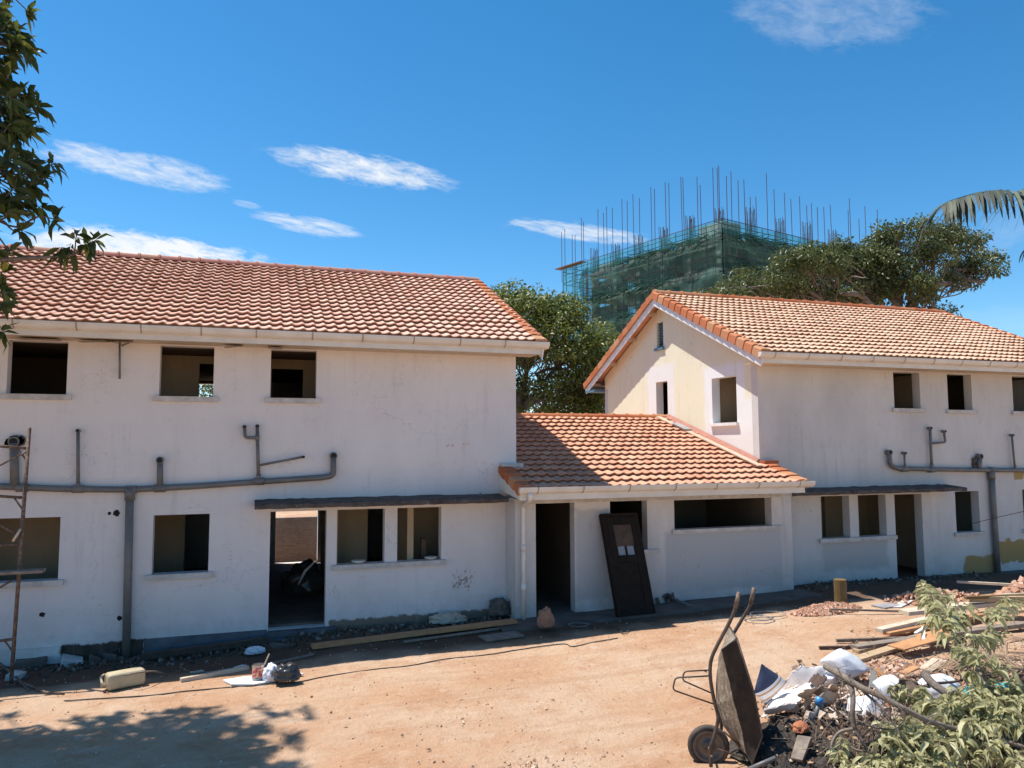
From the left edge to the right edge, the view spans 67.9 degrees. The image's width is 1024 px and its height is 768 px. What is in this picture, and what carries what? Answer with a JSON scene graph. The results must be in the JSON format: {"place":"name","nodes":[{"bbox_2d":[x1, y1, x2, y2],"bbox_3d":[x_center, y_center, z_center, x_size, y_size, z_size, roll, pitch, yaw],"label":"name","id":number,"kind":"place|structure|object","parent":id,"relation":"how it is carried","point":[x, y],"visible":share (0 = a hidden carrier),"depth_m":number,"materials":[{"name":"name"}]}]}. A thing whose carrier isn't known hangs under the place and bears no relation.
{"place":"outdoors","nodes":[
{"label":"outdoors","id":0,"kind":"place"},
{"bbox_2d":[0,510,1023,767],"bbox_3d":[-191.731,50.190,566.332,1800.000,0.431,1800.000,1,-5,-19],"label":"ground","id":1,"kind":"structure","parent":0,"point":[256,716],"depth_m":10.19,"materials":[{"name":"soil"}]},
{"bbox_2d":[0,662,29,690],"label":"steel tube","id":2,"kind":"object","parent":1,"relation":"on","point":[21,682],"visible":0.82,"depth_m":11.26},
{"bbox_2d":[4,670,26,680],"bbox_3d":[-7.552,4.440,11.564,0.250,0.149,0.166,1,-5,-13],"label":"concrete block","id":3,"kind":"object","parent":1,"relation":"on","point":[19,674],"depth_m":11.54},
{"bbox_2d":[0,427,45,685],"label":"scaffold","id":4,"kind":"object","parent":1,"relation":"on","point":[19,571],"visible":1,"depth_m":11.26,"materials":[{"name":"metal"}]},
{"bbox_2d":[14,656,47,667],"bbox_3d":[-7.849,4.542,12.404,0.532,0.179,0.258,1,-5,-19],"label":"concrete block","id":5,"kind":"object","parent":1,"relation":"on","point":[35,662],"depth_m":12.32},
{"bbox_2d":[23,682,64,694],"bbox_3d":[-6.617,4.284,10.667,0.969,0.042,0.131,-3,-5,29],"label":"steel tube","id":6,"kind":"object","parent":1,"relation":"on","point":[42,690],"visible":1,"depth_m":10.55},
{"bbox_2d":[0,0,113,352],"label":"foreground tree","id":7,"kind":"object","parent":1,"relation":"on","point":[17,124],"visible":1,"depth_m":9.76,"materials":[{"name":"green plant"}]},
{"bbox_2d":[60,654,82,666],"bbox_3d":[-7.239,4.550,12.505,0.383,0.183,0.322,1,-5,-19],"label":"concrete block","id":8,"kind":"object","parent":1,"relation":"on","point":[66,659],"depth_m":12.41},
{"bbox_2d":[89,654,100,662],"bbox_3d":[-6.915,4.565,12.604,0.185,0.177,0.146,2,-5,-28],"label":"concrete block","id":9,"kind":"object","parent":1,"relation":"on","point":[94,658],"depth_m":12.55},
{"bbox_2d":[101,652,116,660],"bbox_3d":[-6.746,4.578,12.724,0.320,0.143,0.091,-1,-5,6],"label":"concrete block","id":10,"kind":"object","parent":1,"relation":"on","point":[108,656],"depth_m":12.69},
{"bbox_2d":[99,667,145,690],"bbox_3d":[-5.550,4.199,10.825,0.577,0.220,0.230,4,-6,-41],"label":"jerrycan","id":11,"kind":"object","parent":1,"relation":"on","point":[117,679],"visible":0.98,"depth_m":10.74,"materials":[{"name":"plastic"}]},
{"bbox_2d":[125,670,167,675],"bbox_3d":[-5.409,4.215,10.985,0.852,0.249,0.584,2,-5,-27],"label":"twig","id":12,"kind":"object","parent":1,"relation":"on","point":[145,672],"visible":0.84,"depth_m":10.81,"materials":[{"name":"wood"}]},
{"bbox_2d":[140,636,268,659],"bbox_3d":[-5.229,4.519,13.010,2.037,0.202,0.104,1,-5,-19],"label":"plank","id":13,"kind":"object","parent":1,"relation":"on","point":[201,648],"visible":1,"depth_m":12.96,"materials":[{"name":"wood"}]},
{"bbox_2d":[199,384,212,396],"bbox_3d":[-11.320,2.728,27.587,3.473,6.179,2.976,1,-5,-19],"label":"garden tree","id":14,"kind":"object","parent":1,"relation":"on","point":[208,386],"visible":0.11,"depth_m":27.85,"materials":[{"name":"green plant"}]},
{"bbox_2d":[180,665,248,682],"bbox_3d":[-4.436,4.333,11.370,0.991,0.063,0.070,4,-6,-39],"label":"batten","id":15,"kind":"object","parent":1,"relation":"on","point":[211,674],"visible":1,"depth_m":11.33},
{"bbox_2d":[244,646,265,654],"bbox_3d":[-4.293,4.433,12.700,0.348,0.113,0.257,1,-5,-19],"label":"plastic bag","id":16,"kind":"object","parent":1,"relation":"on","point":[252,650],"visible":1,"depth_m":12.64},
{"bbox_2d":[223,673,303,684],"bbox_3d":[-3.623,4.303,11.098,1.134,0.052,0.495,1,-5,-19],"label":"board","id":17,"kind":"object","parent":1,"relation":"on","point":[245,680],"visible":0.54,"depth_m":10.96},
{"bbox_2d":[252,663,263,679],"bbox_3d":[-3.690,4.175,11.048,0.172,0.200,0.172,1,-5,-19],"label":"paint tin","id":18,"kind":"object","parent":17,"relation":"on","point":[257,670],"visible":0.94,"depth_m":10.98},
{"bbox_2d":[262,662,276,681],"bbox_3d":[-3.484,4.164,11.021,0.275,0.246,0.240,1,-5,-19],"label":"plastic bag","id":19,"kind":"object","parent":17,"relation":"on","point":[268,675],"visible":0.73,"depth_m":10.94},
{"bbox_2d":[272,662,301,681],"bbox_3d":[-3.233,4.115,10.917,0.415,0.230,0.315,1,-5,-19],"label":"plastic bag","id":20,"kind":"object","parent":17,"relation":"on","point":[287,672],"visible":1,"depth_m":10.82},
{"bbox_2d":[0,244,549,666],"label":"house","id":21,"kind":"structure","parent":1,"relation":"on","point":[369,416],"depth_m":14.08,"materials":[{"name":"paint"}]},
{"bbox_2d":[280,558,324,592],"bbox_3d":[-4.410,4.061,16.189,1.020,0.657,0.758,1,-5,-19],"label":"tarpaulin bundle","id":22,"kind":"object","parent":21,"relation":"in","point":[313,580],"visible":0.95,"depth_m":15.95,"materials":[{"name":"black plastic"}]},
{"bbox_2d":[298,561,318,584],"bbox_3d":[-4.244,3.937,15.833,0.424,0.470,0.080,2,-5,-23],"label":"pale strap","id":23,"kind":"object","parent":22,"relation":"on","point":[305,571],"visible":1,"depth_m":15.78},
{"bbox_2d":[351,559,365,562],"bbox_3d":[-2.897,3.353,14.341,0.280,0.050,0.224,1,-5,-19],"label":"bowl","id":24,"kind":"object","parent":21,"relation":"on","point":[358,561],"visible":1,"depth_m":14.28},
{"bbox_2d":[420,538,426,558],"bbox_3d":[-1.765,3.304,15.109,0.110,0.480,0.120,1,-5,-19],"label":"dark post","id":25,"kind":"object","parent":21,"relation":"in","point":[422,548],"visible":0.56,"depth_m":15.06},
{"bbox_2d":[424,556,437,559],"bbox_3d":[-1.580,3.384,14.784,0.280,0.050,0.224,1,-5,-19],"label":"bowl","id":26,"kind":"object","parent":21,"relation":"on","point":[430,557],"visible":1,"depth_m":14.73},
{"bbox_2d":[269,642,287,648],"bbox_3d":[-4.019,4.502,13.082,0.338,0.098,0.108,0,-5,-8],"label":"concrete block","id":27,"kind":"object","parent":1,"relation":"on","point":[275,645],"depth_m":13.05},
{"bbox_2d":[265,653,313,665],"bbox_3d":[-3.612,4.384,12.050,1.029,0.042,0.035,4,-6,-43],"label":"batten","id":28,"kind":"object","parent":1,"relation":"on","point":[292,658],"visible":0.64,"depth_m":12.12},
{"bbox_2d":[275,516,316,562],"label":"boundary wall","id":29,"kind":"structure","parent":1,"relation":"on","point":[295,539],"depth_m":22.36,"materials":[{"name":"brick"}]},
{"bbox_2d":[64,638,617,700],"bbox_3d":[-2.068,4.308,11.560,8.346,0.109,0.376,2,-5,-21],"label":"cable","id":30,"kind":"object","parent":1,"relation":"on","point":[330,675],"visible":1,"depth_m":11.18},
{"bbox_2d":[311,618,517,648],"bbox_3d":[-1.654,4.420,13.500,3.717,0.136,0.220,2,-5,-23],"label":"plank","id":31,"kind":"object","parent":1,"relation":"on","point":[358,640],"visible":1,"depth_m":13.39,"materials":[{"name":"wood"}]},
{"bbox_2d":[403,627,500,642],"bbox_3d":[-0.749,4.446,13.600,2.541,0.038,0.050,2,-5,-29],"label":"batten","id":32,"kind":"object","parent":1,"relation":"on","point":[447,635],"visible":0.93,"depth_m":13.41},
{"bbox_2d":[0,571,989,679],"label":"wall foot rubble","id":33,"kind":"object","parent":1,"relation":"on","point":[374,628],"depth_m":13.41,"materials":[{"name":"stone"}]},
{"bbox_2d":[429,611,466,623],"bbox_3d":[-1.219,4.425,14.474,0.761,0.195,0.392,1,-5,-19],"label":"rag","id":34,"kind":"object","parent":33,"relation":"on","point":[447,617],"visible":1,"depth_m":14.35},
{"bbox_2d":[487,597,510,615],"bbox_3d":[-0.243,4.313,14.802,0.513,0.317,0.401,1,-5,-19],"label":"cement lump","id":35,"kind":"object","parent":33,"relation":"on","point":[499,606],"visible":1,"depth_m":14.70,"materials":[{"name":"concrete"}]},
{"bbox_2d":[479,631,524,641],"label":"plank","id":36,"kind":"object","parent":1,"relation":"on","point":[500,636],"visible":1,"depth_m":13.31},
{"bbox_2d":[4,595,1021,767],"bbox_3d":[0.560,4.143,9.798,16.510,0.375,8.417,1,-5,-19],"label":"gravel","id":37,"kind":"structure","parent":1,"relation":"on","point":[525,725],"depth_m":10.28,"materials":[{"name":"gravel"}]},
{"bbox_2d":[417,739,656,767],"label":"gravel","id":38,"kind":"structure","parent":1,"relation":"on","point":[535,765],"depth_m":8.05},
{"bbox_2d":[52,606,1023,762],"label":"leaf litter","id":39,"kind":"object","parent":1,"relation":"on","point":[818,734],"visible":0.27,"depth_m":7.95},
{"bbox_2d":[489,278,619,413],"bbox_3d":[1.104,0.860,29.574,7.938,9.923,5.942,1,-5,-19],"label":"broadleaf tree","id":40,"kind":"object","parent":1,"relation":"on","point":[556,317],"visible":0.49,"depth_m":28.70,"materials":[{"name":"green plant"}]},
{"bbox_2d":[579,619,630,633],"bbox_3d":[1.752,4.402,13.885,0.347,0.037,1.296,3,-6,-32],"label":"cable","id":41,"kind":"object","parent":1,"relation":"on","point":[605,624],"visible":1,"depth_m":13.91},
{"bbox_2d":[599,512,655,616],"bbox_3d":[2.254,3.521,14.940,0.849,1.911,0.718,1,-5,-19],"label":"loose door","id":42,"kind":"structure","parent":1,"relation":"on","point":[630,585],"depth_m":14.87,"materials":[{"name":"brown wood"}]},
{"bbox_2d":[498,412,822,631],"bbox_3d":[1.729,2.953,19.276,7.100,4.530,9.237,1,-5,-19],"label":"annex","id":43,"kind":"object","parent":1,"relation":"on","point":[715,523],"visible":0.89,"depth_m":15.98,"materials":[{"name":"paint"}]},
{"bbox_2d":[537,606,554,627],"bbox_3d":[0.613,4.214,13.811,0.323,0.359,0.257,3,-6,-38],"label":"sack","id":44,"kind":"object","parent":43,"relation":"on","point":[545,618],"visible":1,"depth_m":13.72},
{"bbox_2d":[669,596,693,605],"bbox_3d":[3.448,4.421,15.386,0.609,0.202,0.059,-4,-6,37],"label":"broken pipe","id":45,"kind":"object","parent":43,"relation":"attached to","point":[678,600],"visible":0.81,"depth_m":15.40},
{"bbox_2d":[656,416,762,465],"bbox_3d":[4.752,1.354,18.810,0.150,1.260,4.209,2,-5,-20],"label":"board","id":46,"kind":"object","parent":43,"relation":"on","point":[720,446],"visible":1,"depth_m":18.31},
{"bbox_2d":[671,422,691,429],"bbox_3d":[4.403,1.091,19.772,0.220,0.204,0.660,2,-5,-20],"label":"metal sheet","id":47,"kind":"object","parent":46,"relation":"on","point":[681,426],"visible":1,"depth_m":19.73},
{"bbox_2d":[672,587,762,766],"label":"wheelbarrow","id":48,"kind":"object","parent":1,"relation":"on","point":[734,701],"visible":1,"depth_m":7.88,"materials":[{"name":"metal"}]},
{"bbox_2d":[745,614,773,620],"bbox_3d":[4.578,4.339,14.107,0.594,0.040,0.508,1,-5,-19],"label":"wire coil","id":49,"kind":"object","parent":1,"relation":"on","point":[759,620],"visible":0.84,"depth_m":14.00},
{"bbox_2d":[747,756,776,767],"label":"steel tube","id":50,"kind":"object","parent":1,"relation":"on","point":[765,762],"visible":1,"depth_m":7.56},
{"bbox_2d":[750,611,785,617],"bbox_3d":[4.852,4.358,14.417,0.715,0.043,0.573,1,-5,-19],"label":"wire coil","id":51,"kind":"object","parent":1,"relation":"on","point":[768,611],"visible":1,"depth_m":14.41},
{"bbox_2d":[583,289,1023,585],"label":"house","id":52,"kind":"structure","parent":1,"relation":"on","point":[896,434],"depth_m":19.02,"materials":[{"name":"paint"}]},
{"bbox_2d":[756,695,887,767],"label":"gravel","id":53,"kind":"structure","parent":1,"relation":"on","point":[811,735],"depth_m":7.80,"materials":[{"name":"gravel"}]},
{"bbox_2d":[790,601,861,616],"bbox_3d":[6.062,4.321,14.670,1.596,0.255,0.673,1,-5,-19],"label":"brick rubble","id":54,"kind":"object","parent":1,"relation":"on","point":[819,609],"visible":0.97,"depth_m":14.49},
{"bbox_2d":[823,675,837,685],"bbox_3d":[4.325,4.064,10.482,0.385,0.134,0.328,4,-6,-39],"label":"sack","id":55,"kind":"object","parent":1,"relation":"on","point":[830,678],"visible":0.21,"depth_m":10.32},
{"bbox_2d":[833,578,847,602],"bbox_3d":[6.558,4.178,15.178,0.250,0.550,0.250,1,-5,-19],"label":"tree stump","id":56,"kind":"object","parent":1,"relation":"on","point":[840,589],"visible":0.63,"depth_m":15.09,"materials":[{"name":"wood"}]},
{"bbox_2d":[820,649,869,682],"bbox_3d":[4.573,3.884,10.448,0.510,0.486,0.512,4,-6,-43],"label":"sack","id":57,"kind":"object","parent":1,"relation":"on","point":[838,658],"visible":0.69,"depth_m":10.32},
{"bbox_2d":[693,212,1011,316],"bbox_3d":[16.816,-1.117,36.736,19.640,15.133,6.448,1,-5,-19],"label":"spreading tree","id":58,"kind":"object","parent":1,"relation":"on","point":[886,262],"visible":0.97,"depth_m":36.47,"materials":[{"name":"green plant"}]},
{"bbox_2d":[819,645,886,648],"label":"plank","id":59,"kind":"object","parent":1,"relation":"on","point":[835,647],"visible":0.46,"depth_m":12.01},
{"bbox_2d":[830,608,898,611],"bbox_3d":[6.677,4.270,14.350,1.286,0.054,0.035,-1,-5,4],"label":"batten","id":60,"kind":"object","parent":1,"relation":"on","point":[843,609],"visible":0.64,"depth_m":14.34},
{"bbox_2d":[836,636,906,642],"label":"plank","id":61,"kind":"object","parent":1,"relation":"on","point":[857,639],"visible":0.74,"depth_m":12.34,"materials":[{"name":"brown wood"}]},
{"bbox_2d":[798,669,944,718],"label":"paper scraps","id":62,"kind":"object","parent":1,"relation":"on","point":[810,714],"visible":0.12,"depth_m":9.20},
{"bbox_2d":[729,666,1023,767],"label":"soil heap","id":63,"kind":"object","parent":1,"relation":"on","point":[821,760],"visible":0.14,"depth_m":7.79,"materials":[{"name":"soil"}]},
{"bbox_2d":[763,702,796,714],"bbox_3d":[2.943,3.588,8.340,0.364,0.169,0.187,-2,-5,18],"label":"card sheet","id":64,"kind":"object","parent":63,"relation":"on","point":[779,708],"visible":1,"depth_m":8.36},
{"bbox_2d":[761,682,813,717],"bbox_3d":[3.442,3.733,9.316,0.462,0.288,2.032,-3,-5,31],"label":"card sheet","id":65,"kind":"object","parent":63,"relation":"on","point":[791,693],"visible":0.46,"depth_m":9.21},
{"bbox_2d":[754,664,787,704],"bbox_3d":[3.114,3.585,9.163,0.143,0.437,0.837,-5,-6,44],"label":"cushion","id":66,"kind":"object","parent":65,"relation":"on","point":[770,684],"visible":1,"depth_m":9.04,"materials":[{"name":"fabric"}]},
{"bbox_2d":[782,665,826,689],"bbox_3d":[3.724,3.761,9.778,0.852,0.244,0.132,2,-5,-21],"label":"card sheet","id":67,"kind":"object","parent":65,"relation":"on","point":[801,675],"visible":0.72,"depth_m":9.78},
{"bbox_2d":[808,673,826,687],"bbox_3d":[3.643,3.534,9.088,0.101,0.441,1.356,-1,-5,15],"label":"cardboard","id":68,"kind":"object","parent":65,"relation":"on","point":[816,680],"visible":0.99,"depth_m":9.02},
{"bbox_2d":[796,683,839,698],"bbox_3d":[3.593,3.612,8.887,0.134,0.404,1.443,-4,-6,38],"label":"cardboard","id":69,"kind":"object","parent":65,"relation":"on","point":[808,693],"visible":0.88,"depth_m":8.75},
{"bbox_2d":[791,720,809,732],"bbox_3d":[2.975,3.523,7.838,0.199,0.093,0.158,1,-5,-19],"label":"brick chunk","id":70,"kind":"object","parent":63,"relation":"on","point":[799,726],"visible":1,"depth_m":7.79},
{"bbox_2d":[791,735,811,762],"bbox_3d":[2.851,3.596,7.489,0.211,0.259,0.168,3,-6,-38],"label":"wood block","id":71,"kind":"object","parent":63,"relation":"on","point":[801,743],"depth_m":7.46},
{"bbox_2d":[813,696,823,720],"bbox_3d":[3.249,3.441,8.077,0.150,0.245,0.088,1,-5,-19],"label":"waste pipe piece","id":72,"kind":"object","parent":63,"relation":"in","point":[819,701],"visible":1,"depth_m":8.05,"materials":[{"name":"blue plastic"}]},
{"bbox_2d":[811,688,843,707],"bbox_3d":[3.665,3.632,8.794,0.101,0.353,1.340,-3,-6,34],"label":"cardboard","id":73,"kind":"object","parent":63,"relation":"on","point":[830,696],"visible":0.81,"depth_m":8.81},
{"bbox_2d":[824,737,852,763],"bbox_3d":[3.093,3.487,7.172,0.366,0.274,0.225,1,-5,-19],"label":"leafy branch","id":74,"kind":"object","parent":63,"relation":"on","point":[832,752],"visible":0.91,"depth_m":7.16,"materials":[{"name":"green plant"}]},
{"bbox_2d":[792,665,919,720],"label":"card scraps","id":75,"kind":"object","parent":63,"relation":"on","point":[821,714],"visible":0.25,"depth_m":8.43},
{"bbox_2d":[891,678,930,697],"bbox_3d":[4.250,3.331,8.196,0.158,0.308,0.456,2,-5,-30],"label":"cloth","id":76,"kind":"object","parent":75,"relation":"on","point":[910,684],"visible":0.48,"depth_m":8.18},
{"bbox_2d":[920,670,998,696],"bbox_3d":[4.855,3.205,8.125,0.951,0.283,0.387,1,-5,-19],"label":"cut log","id":77,"kind":"object","parent":76,"relation":"on","point":[928,679],"visible":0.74,"depth_m":8.05,"materials":[{"name":"wood"}]},
{"bbox_2d":[846,695,884,716],"bbox_3d":[4.049,3.639,8.604,0.554,0.273,0.382,1,-5,-19],"label":"sack","id":78,"kind":"object","parent":63,"relation":"on","point":[859,700],"visible":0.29,"depth_m":8.51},
{"bbox_2d":[873,675,898,695],"bbox_3d":[4.439,3.529,8.890,0.452,0.232,0.272,1,-5,-19],"label":"sack","id":79,"kind":"object","parent":63,"relation":"on","point":[882,682],"visible":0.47,"depth_m":8.83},
{"bbox_2d":[827,734,1023,767],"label":"leafy branch","id":80,"kind":"object","parent":63,"relation":"on","point":[986,758],"visible":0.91,"depth_m":6.85,"materials":[{"name":"green plant"}]},
{"bbox_2d":[861,658,1023,706],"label":"brick rubble","id":81,"kind":"object","parent":63,"relation":"on","point":[885,665],"visible":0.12,"depth_m":10.75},
{"bbox_2d":[869,670,875,688],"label":"plank","id":82,"kind":"object","parent":81,"relation":"on","point":[872,676],"visible":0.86,"depth_m":10.17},
{"bbox_2d":[874,668,883,677],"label":"plank","id":83,"kind":"object","parent":81,"relation":"on","point":[878,671],"visible":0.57,"depth_m":10.32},
{"bbox_2d":[899,665,918,674],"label":"plank","id":84,"kind":"object","parent":81,"relation":"on","point":[913,667],"visible":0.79,"depth_m":10.51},
{"bbox_2d":[919,658,938,669],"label":"plank","id":85,"kind":"object","parent":81,"relation":"on","point":[925,665],"visible":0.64,"depth_m":10.76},
{"bbox_2d":[927,659,946,672],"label":"plank","id":86,"kind":"object","parent":81,"relation":"on","point":[940,660],"visible":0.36,"depth_m":9.92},
{"bbox_2d":[918,673,960,698],"bbox_3d":[4.834,3.431,8.671,0.547,0.238,0.373,1,-5,-19],"label":"sack","id":87,"kind":"object","parent":81,"relation":"on","point":[940,677],"visible":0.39,"depth_m":8.60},
{"bbox_2d":[867,693,1023,765],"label":"leafy branch","id":88,"kind":"object","parent":63,"relation":"on","point":[1000,714],"visible":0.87,"depth_m":7.05,"materials":[{"name":"green plant"}]},
{"bbox_2d":[913,580,1021,688],"bbox_3d":[5.349,2.968,9.664,0.814,0.844,4.540,-2,-5,19],"label":"leafy branch","id":89,"kind":"object","parent":88,"relation":"on","point":[943,617],"visible":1,"depth_m":8.35,"materials":[{"name":"green plant"}]},
{"bbox_2d":[974,596,1023,655],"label":"leafy branch","id":90,"kind":"object","parent":89,"relation":"on","point":[998,613],"visible":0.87,"depth_m":8.77,"materials":[{"name":"green plant"}]},
{"bbox_2d":[894,651,1023,687],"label":"dry palm frond","id":91,"kind":"object","parent":63,"relation":"on","point":[1020,659],"visible":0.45,"depth_m":9.26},
{"bbox_2d":[920,651,1023,686],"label":"dry palm frond","id":92,"kind":"object","parent":91,"relation":"on","point":[954,663],"visible":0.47,"depth_m":9.08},
{"bbox_2d":[855,646,899,661],"bbox_3d":[5.648,4.122,11.680,1.173,0.109,0.170,3,-5,-31],"label":"plank","id":93,"kind":"object","parent":1,"relation":"on","point":[869,655],"visible":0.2,"depth_m":11.59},
{"bbox_2d":[871,602,899,608],"bbox_3d":[7.396,4.366,14.990,0.548,0.026,0.300,2,-5,-28],"label":"board","id":94,"kind":"object","parent":1,"relation":"on","point":[886,605],"visible":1,"depth_m":14.94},
{"bbox_2d":[770,635,1023,762],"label":"twig litter","id":95,"kind":"object","parent":1,"relation":"on","point":[877,732],"visible":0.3,"depth_m":8.12,"materials":[{"name":"brown plant"}]},
{"bbox_2d":[823,663,1023,767],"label":"bare branch","id":96,"kind":"object","parent":95,"relation":"on","point":[865,690],"visible":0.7,"depth_m":7.25,"materials":[{"name":"brown plant"}]},
{"bbox_2d":[886,676,1023,721],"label":"leafy branch","id":97,"kind":"object","parent":96,"relation":"on","point":[956,700],"visible":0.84,"depth_m":7.54,"materials":[{"name":"green plant"}]},
{"bbox_2d":[852,630,948,653],"bbox_3d":[6.358,4.167,12.350,2.290,0.123,0.120,2,-5,-27],"label":"plank","id":98,"kind":"object","parent":1,"relation":"on","point":[854,650],"visible":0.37,"depth_m":11.84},
{"bbox_2d":[851,621,1023,648],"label":"plank","id":99,"kind":"object","parent":98,"relation":"on","point":[975,630],"visible":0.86,"depth_m":12.39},
{"bbox_2d":[916,629,946,635],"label":"plank","id":100,"kind":"object","parent":99,"relation":"on","point":[928,632],"visible":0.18,"depth_m":12.35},
{"bbox_2d":[887,631,950,650],"bbox_3d":[6.376,3.987,11.820,1.194,0.106,0.300,2,-5,-25],"label":"plank","id":101,"kind":"object","parent":100,"relation":"on","point":[911,643],"visible":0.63,"depth_m":11.71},
{"bbox_2d":[893,600,912,607],"bbox_3d":[7.776,4.382,15.156,0.166,0.027,0.965,-4,-6,42],"label":"board","id":102,"kind":"object","parent":1,"relation":"on","point":[903,605],"visible":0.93,"depth_m":15.04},
{"bbox_2d":[791,657,1022,726],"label":"wood chips","id":103,"kind":"object","parent":1,"relation":"on","point":[810,720],"visible":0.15,"depth_m":8.90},
{"bbox_2d":[883,588,979,605],"bbox_3d":[8.718,4.354,15.697,2.570,0.286,1.074,1,-5,-19],"label":"brick rubble","id":104,"kind":"object","parent":1,"relation":"on","point":[906,595],"visible":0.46,"depth_m":15.58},
{"bbox_2d":[883,611,983,635],"bbox_3d":[7.551,4.144,13.250,3.062,0.110,0.140,2,-5,-27],"label":"plank","id":105,"kind":"object","parent":1,"relation":"on","point":[901,631],"visible":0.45,"depth_m":12.74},
{"bbox_2d":[875,616,926,632],"bbox_3d":[6.660,4.087,12.920,1.295,0.110,0.150,2,-5,-27],"label":"plank","id":106,"kind":"object","parent":105,"relation":"on","point":[898,625],"visible":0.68,"depth_m":12.82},
{"bbox_2d":[898,602,1021,615],"bbox_3d":[8.188,4.046,13.840,2.470,0.164,0.260,1,-5,-13],"label":"plank","id":107,"kind":"object","parent":106,"relation":"on","point":[913,611],"visible":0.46,"depth_m":13.71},
{"bbox_2d":[966,596,1023,601],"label":"plank","id":108,"kind":"object","parent":107,"relation":"on","point":[994,599],"visible":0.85,"depth_m":13.82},
{"bbox_2d":[964,594,1023,598],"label":"plank","id":109,"kind":"object","parent":108,"relation":"on","point":[978,597],"visible":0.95,"depth_m":13.83,"materials":[{"name":"brown wood"}]},
{"bbox_2d":[850,621,1022,670],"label":"wood chips","id":110,"kind":"object","parent":1,"relation":"on","point":[903,651],"visible":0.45,"depth_m":11.68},
{"bbox_2d":[919,189,1023,261],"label":"palm tree","id":111,"kind":"object","parent":1,"relation":"on","point":[953,209],"visible":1,"depth_m":10.63,"materials":[{"name":"green plant"}]},
{"bbox_2d":[967,634,1023,657],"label":"dry palm frond","id":112,"kind":"object","parent":1,"relation":"on","point":[1005,644],"visible":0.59,"depth_m":11.39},
{"bbox_2d":[991,575,1023,608],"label":"brick rubble","id":113,"kind":"object","parent":1,"relation":"on","point":[1015,586],"visible":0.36,"depth_m":15.10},
{"bbox_2d":[957,580,1011,585],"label":"plank","id":114,"kind":"object","parent":113,"relation":"on","point":[984,583],"visible":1,"depth_m":16.02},
{"bbox_2d":[0,0,1023,413],"label":"sky","id":115,"kind":"structure","parent":0,"point":[437,137],"materials":[{"name":"blue"}]},
{"bbox_2d":[555,166,878,413],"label":"unfinished tower","id":116,"kind":"structure","parent":0,"point":[621,291],"depth_m":83.07,"materials":[{"name":"concrete"}]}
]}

